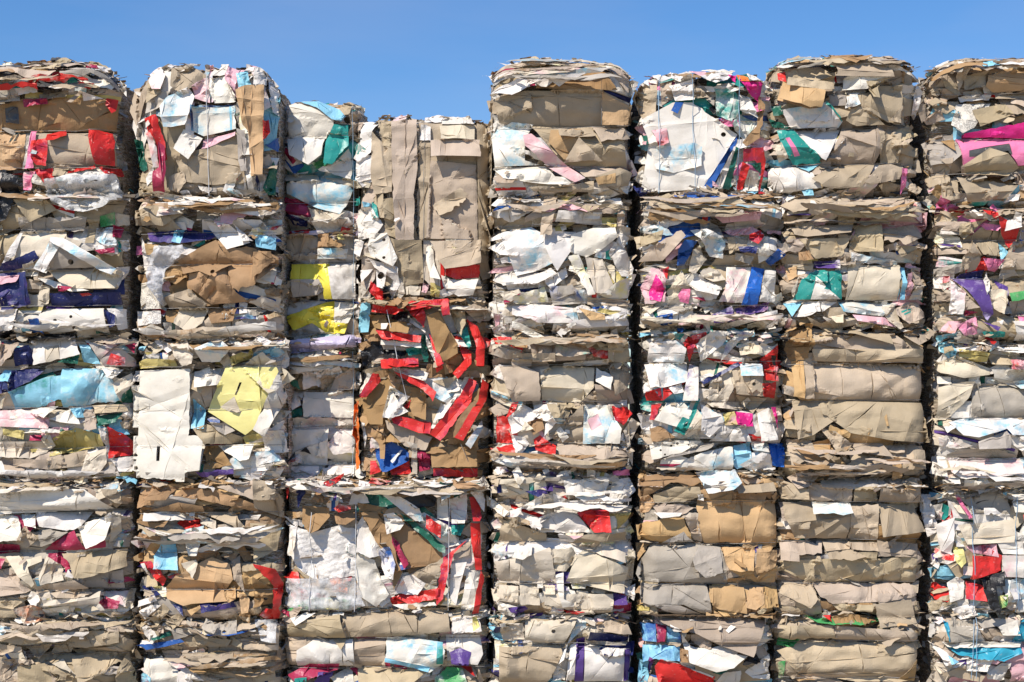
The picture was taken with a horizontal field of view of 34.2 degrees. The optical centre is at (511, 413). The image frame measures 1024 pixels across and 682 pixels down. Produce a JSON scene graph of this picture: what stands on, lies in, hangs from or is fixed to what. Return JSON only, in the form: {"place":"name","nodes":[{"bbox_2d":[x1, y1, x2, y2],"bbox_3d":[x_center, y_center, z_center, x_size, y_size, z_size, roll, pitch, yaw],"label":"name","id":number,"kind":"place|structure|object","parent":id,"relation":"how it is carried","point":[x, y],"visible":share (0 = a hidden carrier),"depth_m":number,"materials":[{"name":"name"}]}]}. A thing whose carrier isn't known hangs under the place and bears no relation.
{"place":"outdoors","nodes":[
{"label":"outdoors","id":0,"kind":"place"},
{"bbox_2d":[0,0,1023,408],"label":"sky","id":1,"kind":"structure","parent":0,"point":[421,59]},
{"bbox_2d":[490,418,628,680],"bbox_3d":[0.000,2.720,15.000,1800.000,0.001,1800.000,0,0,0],"label":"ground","id":2,"kind":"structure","parent":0,"point":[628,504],"depth_m":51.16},
{"bbox_2d":[0,613,145,681],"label":"paper bale","id":3,"kind":"object","parent":2,"relation":"on","point":[88,649],"visible":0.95,"depth_m":12.90,"materials":[{"name":"cardboard"}]},
{"bbox_2d":[0,476,144,629],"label":"paper bale","id":4,"kind":"object","parent":3,"relation":"on","point":[69,549],"visible":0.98,"depth_m":12.91,"materials":[{"name":"paper"}]},
{"bbox_2d":[0,331,144,483],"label":"paper bale","id":5,"kind":"object","parent":4,"relation":"on","point":[66,407],"visible":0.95,"depth_m":12.94,"materials":[{"name":"paper"}]},
{"bbox_2d":[0,172,144,341],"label":"paper bale","id":6,"kind":"object","parent":5,"relation":"on","point":[69,263],"visible":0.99,"depth_m":12.90,"materials":[{"name":"paper"}]},
{"bbox_2d":[0,57,143,202],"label":"paper bale","id":7,"kind":"object","parent":6,"relation":"on","point":[61,117],"visible":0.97,"depth_m":12.93,"materials":[{"name":"cardboard"}]},
{"bbox_2d":[134,612,289,681],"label":"paper bale","id":8,"kind":"object","parent":2,"relation":"on","point":[237,648],"visible":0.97,"depth_m":12.89,"materials":[{"name":"beige cardboard"}]},
{"bbox_2d":[131,475,289,628],"bbox_3d":[-2.360,1.072,13.607,1.244,1.193,1.720,0,0,0],"label":"paper bale","id":9,"kind":"object","parent":8,"relation":"on","point":[215,549],"visible":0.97,"depth_m":12.91,"materials":[{"name":"cardboard"}]},
{"bbox_2d":[131,335,295,484],"bbox_3d":[-2.338,-0.027,13.635,1.308,1.177,1.716,0,0,0],"label":"paper bale","id":10,"kind":"object","parent":9,"relation":"on","point":[204,410],"visible":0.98,"depth_m":12.94,"materials":[{"name":"paper"}]},
{"bbox_2d":[133,191,291,342],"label":"paper bale","id":11,"kind":"object","parent":10,"relation":"on","point":[212,269],"visible":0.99,"depth_m":12.91,"materials":[{"name":"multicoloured cardboard"}]},
{"bbox_2d":[130,63,291,200],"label":"paper bale","id":12,"kind":"object","parent":11,"relation":"on","point":[212,130],"visible":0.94,"depth_m":12.92},
{"bbox_2d":[278,598,493,681],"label":"paper bale","id":13,"kind":"object","parent":2,"relation":"on","point":[409,645],"visible":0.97,"depth_m":12.93,"materials":[{"name":"cardboard"}]},
{"bbox_2d":[281,473,492,615],"bbox_3d":[-0.977,1.031,13.638,1.688,1.126,1.711,0,0,0],"label":"paper bale","id":14,"kind":"object","parent":13,"relation":"on","point":[415,545],"visible":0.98,"depth_m":12.97,"materials":[{"name":"paper"}]},
{"bbox_2d":[272,348,362,482],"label":"paper bale","id":15,"kind":"object","parent":14,"relation":"on","point":[326,432],"visible":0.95,"depth_m":13.33,"materials":[{"name":"paper"}]},
{"bbox_2d":[277,223,363,361],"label":"paper bale","id":16,"kind":"object","parent":15,"relation":"on","point":[322,285],"visible":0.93,"depth_m":13.30,"materials":[{"name":"paper"}]},
{"bbox_2d":[270,97,370,238],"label":"paper bale","id":17,"kind":"object","parent":16,"relation":"on","point":[323,186],"visible":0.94,"depth_m":13.29,"materials":[{"name":"white paper"}]},
{"bbox_2d":[353,296,492,484],"bbox_3d":[-0.687,-0.191,13.800,1.169,1.558,1.719,0,0,0],"label":"paper bale","id":18,"kind":"object","parent":14,"relation":"on","point":[424,400],"visible":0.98,"depth_m":13.10,"materials":[{"name":"cardboard"}]},
{"bbox_2d":[354,114,497,303],"bbox_3d":[-0.688,-1.620,13.813,1.160,1.536,1.720,0,0,0],"label":"paper bale","id":19,"kind":"object","parent":18,"relation":"on","point":[425,209],"visible":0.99,"depth_m":13.15,"materials":[{"name":"cardboard"}]},
{"bbox_2d":[487,606,636,681],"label":"paper bale","id":20,"kind":"object","parent":2,"relation":"on","point":[595,647],"visible":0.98,"depth_m":12.92,"materials":[{"name":"cardboard"}]},
{"bbox_2d":[487,464,635,620],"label":"paper bale","id":21,"kind":"object","parent":20,"relation":"on","point":[560,542],"visible":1,"depth_m":12.90,"materials":[{"name":"paper"}]},
{"bbox_2d":[487,325,639,474],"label":"paper bale","id":22,"kind":"object","parent":21,"relation":"on","point":[559,403],"visible":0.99,"depth_m":12.92,"materials":[{"name":"cardboard"}]},
{"bbox_2d":[483,190,636,337],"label":"paper bale","id":23,"kind":"object","parent":22,"relation":"on","point":[564,262],"visible":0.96,"depth_m":12.92,"materials":[{"name":"paper"}]},
{"bbox_2d":[487,56,637,204],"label":"paper bale","id":24,"kind":"object","parent":23,"relation":"on","point":[561,125],"visible":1,"depth_m":12.91,"materials":[{"name":"cardboard"}]},
{"bbox_2d":[628,599,773,681],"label":"paper bale","id":25,"kind":"object","parent":2,"relation":"on","point":[670,647],"visible":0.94,"depth_m":12.92,"materials":[{"name":"paper"}]},
{"bbox_2d":[628,468,785,618],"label":"paper bale","id":26,"kind":"object","parent":25,"relation":"on","point":[704,543],"visible":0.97,"depth_m":12.91,"materials":[{"name":"cardboard"}]},
{"bbox_2d":[628,322,791,477],"bbox_3d":[1.578,-0.115,13.633,1.233,1.252,1.694,0,0,0],"label":"paper bale","id":27,"kind":"object","parent":26,"relation":"on","point":[709,398],"visible":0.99,"depth_m":12.94,"materials":[{"name":"paper"}]},
{"bbox_2d":[627,186,786,335],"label":"paper bale","id":28,"kind":"object","parent":27,"relation":"on","point":[713,258],"visible":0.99,"depth_m":12.90,"materials":[{"name":"paper"}]},
{"bbox_2d":[627,69,777,211],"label":"paper bale","id":29,"kind":"object","parent":28,"relation":"on","point":[704,131],"visible":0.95,"depth_m":12.96},
{"bbox_2d":[767,607,924,681],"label":"paper bale","id":30,"kind":"object","parent":2,"relation":"on","point":[843,647],"visible":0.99,"depth_m":12.89,"materials":[{"name":"cardboard"}]},
{"bbox_2d":[773,471,927,627],"bbox_3d":[2.628,1.051,13.612,1.238,1.217,1.696,0,0,0],"label":"paper bale","id":31,"kind":"object","parent":30,"relation":"on","point":[849,545],"visible":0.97,"depth_m":12.91,"materials":[{"name":"cardboard"}]},
{"bbox_2d":[775,321,934,481],"bbox_3d":[2.682,-0.073,13.578,1.239,1.305,1.765,0,0,0],"label":"paper bale","id":32,"kind":"object","parent":31,"relation":"on","point":[854,409],"visible":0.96,"depth_m":12.91,"materials":[{"name":"cardboard"}]},
{"bbox_2d":[775,177,927,332],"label":"paper bale","id":33,"kind":"object","parent":32,"relation":"on","point":[851,263],"visible":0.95,"depth_m":12.91,"materials":[{"name":"cardboard"}]},
{"bbox_2d":[764,54,921,202],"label":"paper bale","id":34,"kind":"object","parent":33,"relation":"on","point":[841,123],"visible":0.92,"depth_m":12.90,"materials":[{"name":"cardboard"}]},
{"bbox_2d":[916,608,1023,681],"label":"paper bale","id":35,"kind":"object","parent":2,"relation":"on","point":[982,648],"visible":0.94,"depth_m":12.91,"materials":[{"name":"paper"}]},
{"bbox_2d":[916,487,1023,619],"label":"paper bale","id":36,"kind":"object","parent":35,"relation":"on","point":[971,549],"visible":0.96,"depth_m":12.95},
{"bbox_2d":[916,333,1023,499],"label":"paper bale","id":37,"kind":"object","parent":36,"relation":"on","point":[971,401],"visible":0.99,"depth_m":12.93,"materials":[{"name":"paper"}]},
{"bbox_2d":[917,196,1023,346],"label":"paper bale","id":38,"kind":"object","parent":37,"relation":"on","point":[971,265],"visible":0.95,"depth_m":12.90,"materials":[{"name":"paper"}]},
{"bbox_2d":[909,58,1023,214],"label":"paper bale","id":39,"kind":"object","parent":38,"relation":"on","point":[967,123],"visible":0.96,"depth_m":12.94,"materials":[{"name":"cardboard"}]}
]}

